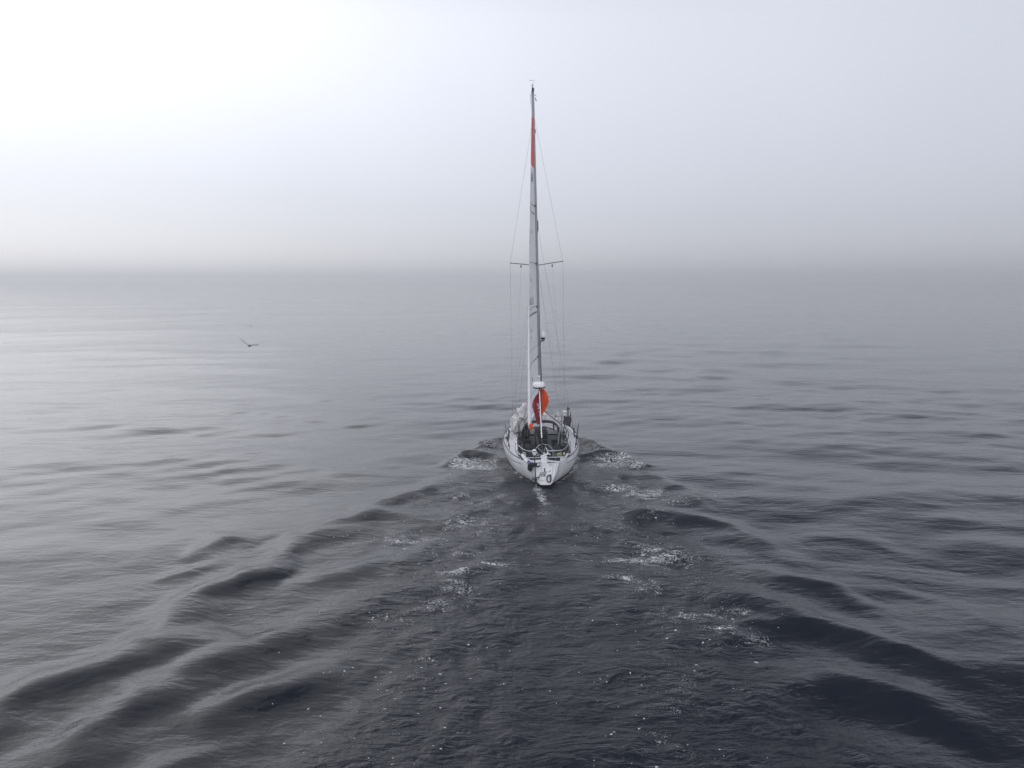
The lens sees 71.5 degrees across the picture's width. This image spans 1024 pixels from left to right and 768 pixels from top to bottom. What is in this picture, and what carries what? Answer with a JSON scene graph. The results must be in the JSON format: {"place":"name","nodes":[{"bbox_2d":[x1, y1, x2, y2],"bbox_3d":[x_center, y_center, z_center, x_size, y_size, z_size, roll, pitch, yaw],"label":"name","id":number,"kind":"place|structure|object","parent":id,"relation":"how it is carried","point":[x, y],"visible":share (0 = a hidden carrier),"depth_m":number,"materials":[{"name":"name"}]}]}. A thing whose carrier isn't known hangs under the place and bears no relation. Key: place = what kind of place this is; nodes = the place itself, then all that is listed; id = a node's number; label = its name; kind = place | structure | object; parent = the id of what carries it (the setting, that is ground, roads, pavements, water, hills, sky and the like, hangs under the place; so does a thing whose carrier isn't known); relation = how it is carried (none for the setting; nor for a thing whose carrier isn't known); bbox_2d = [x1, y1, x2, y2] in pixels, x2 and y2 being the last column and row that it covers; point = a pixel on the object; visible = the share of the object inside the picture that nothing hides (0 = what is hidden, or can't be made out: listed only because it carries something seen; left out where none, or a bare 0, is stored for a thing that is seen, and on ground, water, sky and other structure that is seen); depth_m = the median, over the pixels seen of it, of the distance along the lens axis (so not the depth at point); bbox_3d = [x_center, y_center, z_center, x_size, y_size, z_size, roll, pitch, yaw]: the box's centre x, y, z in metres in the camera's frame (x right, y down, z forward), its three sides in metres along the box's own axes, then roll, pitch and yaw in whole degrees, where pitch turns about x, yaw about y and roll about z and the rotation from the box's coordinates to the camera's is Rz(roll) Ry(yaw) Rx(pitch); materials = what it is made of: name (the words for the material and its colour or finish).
{"place":"outdoors","nodes":[
{"label":"outdoors","id":0,"kind":"place"},
{"bbox_2d":[0,282,1023,767],"bbox_3d":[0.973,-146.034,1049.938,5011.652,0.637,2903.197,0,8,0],"label":"sea","id":1,"kind":"structure","parent":0,"point":[758,524],"depth_m":25.98,"materials":[{"name":"liquid"}]},
{"bbox_2d":[503,80,578,488],"bbox_3d":[1.245,-5.441,35.424,3.842,19.620,11.850,-1,8,0],"label":"sailing yacht","id":2,"kind":"object","parent":1,"relation":"on","point":[543,439],"visible":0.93,"depth_m":35.21,"materials":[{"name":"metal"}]},
{"bbox_2d":[510,402,531,433],"bbox_3d":[0.492,1.768,37.026,1.199,1.496,2.037,-1,8,0],"label":"folded sail","id":3,"kind":"object","parent":2,"relation":"on","point":[522,410],"visible":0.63,"depth_m":36.42,"materials":[{"name":"white fabric"}]},
{"bbox_2d":[522,426,529,439],"bbox_3d":[0.706,2.403,34.981,0.378,0.697,0.336,3,9,17],"label":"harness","id":4,"kind":"object","parent":2,"relation":"hanging from","point":[526,433],"visible":1,"depth_m":34.90,"materials":[{"name":"black fabric"}]},
{"bbox_2d":[527,464,532,471],"bbox_3d":[0.784,3.668,31.079,0.219,0.376,0.235,-8,12,-43],"label":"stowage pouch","id":5,"kind":"object","parent":2,"relation":"hanging from","point":[530,467],"visible":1,"depth_m":31.01,"materials":[{"name":"black fabric"}]},
{"bbox_2d":[527,450,537,459],"bbox_3d":[0.941,3.392,32.879,0.537,0.725,0.775,-1,8,0],"label":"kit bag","id":6,"kind":"object","parent":2,"relation":"on","point":[529,454],"visible":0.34,"depth_m":32.66,"materials":[{"name":"grey fabric"}]},
{"bbox_2d":[532,390,541,424],"bbox_3d":[1.152,1.037,32.181,0.469,1.560,0.571,-1,8,0],"label":"ensign flag","id":7,"kind":"object","parent":2,"relation":"hanging from","point":[536,406],"visible":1,"depth_m":32.19,"materials":[{"name":"red fabric"}]},
{"bbox_2d":[540,389,548,414],"bbox_3d":[1.481,0.815,32.674,0.385,1.326,0.195,2,9,13],"label":"signal cloth","id":8,"kind":"object","parent":2,"relation":"hanging from","point":[545,400],"visible":0.77,"depth_m":32.62,"materials":[{"name":"orange fabric"}]},
{"bbox_2d":[548,456,559,462],"bbox_3d":[1.873,3.420,31.597,0.548,0.409,0.100,0,8,3],"label":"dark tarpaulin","id":9,"kind":"object","parent":2,"relation":"on","point":[556,459],"visible":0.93,"depth_m":31.57,"materials":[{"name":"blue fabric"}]},
{"bbox_2d":[555,444,566,454],"bbox_3d":[2.307,3.138,33.256,0.591,0.763,1.615,-1,8,0],"label":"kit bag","id":10,"kind":"object","parent":2,"relation":"on","point":[559,446],"visible":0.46,"depth_m":32.89,"materials":[{"name":"black fabric"}]},
{"bbox_2d":[562,422,576,436],"bbox_3d":[2.957,2.312,36.530,0.140,0.289,2.881,-1,9,-10],"label":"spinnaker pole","id":11,"kind":"object","parent":2,"relation":"attached to","point":[569,429],"visible":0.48,"depth_m":36.19,"materials":[{"name":"white metal"}]},
{"bbox_2d":[0,0,1023,281],"label":"sky","id":12,"kind":"structure","parent":0,"point":[141,140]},
{"bbox_2d":[523,443,534,456],"bbox_3d":[0.789,3.178,33.622,0.646,0.685,1.006,-1,8,0],"label":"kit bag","id":13,"kind":"object","parent":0,"point":[527,447],"visible":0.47,"depth_m":33.37,"materials":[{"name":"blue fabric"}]},
{"bbox_2d":[542,409,564,429],"bbox_3d":[2.130,1.569,37.313,1.289,1.448,3.390,-1,8,0],"label":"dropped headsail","id":14,"kind":"object","parent":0,"point":[547,416],"visible":0.63,"depth_m":37.08,"materials":[{"name":"white fabric"}]}
]}

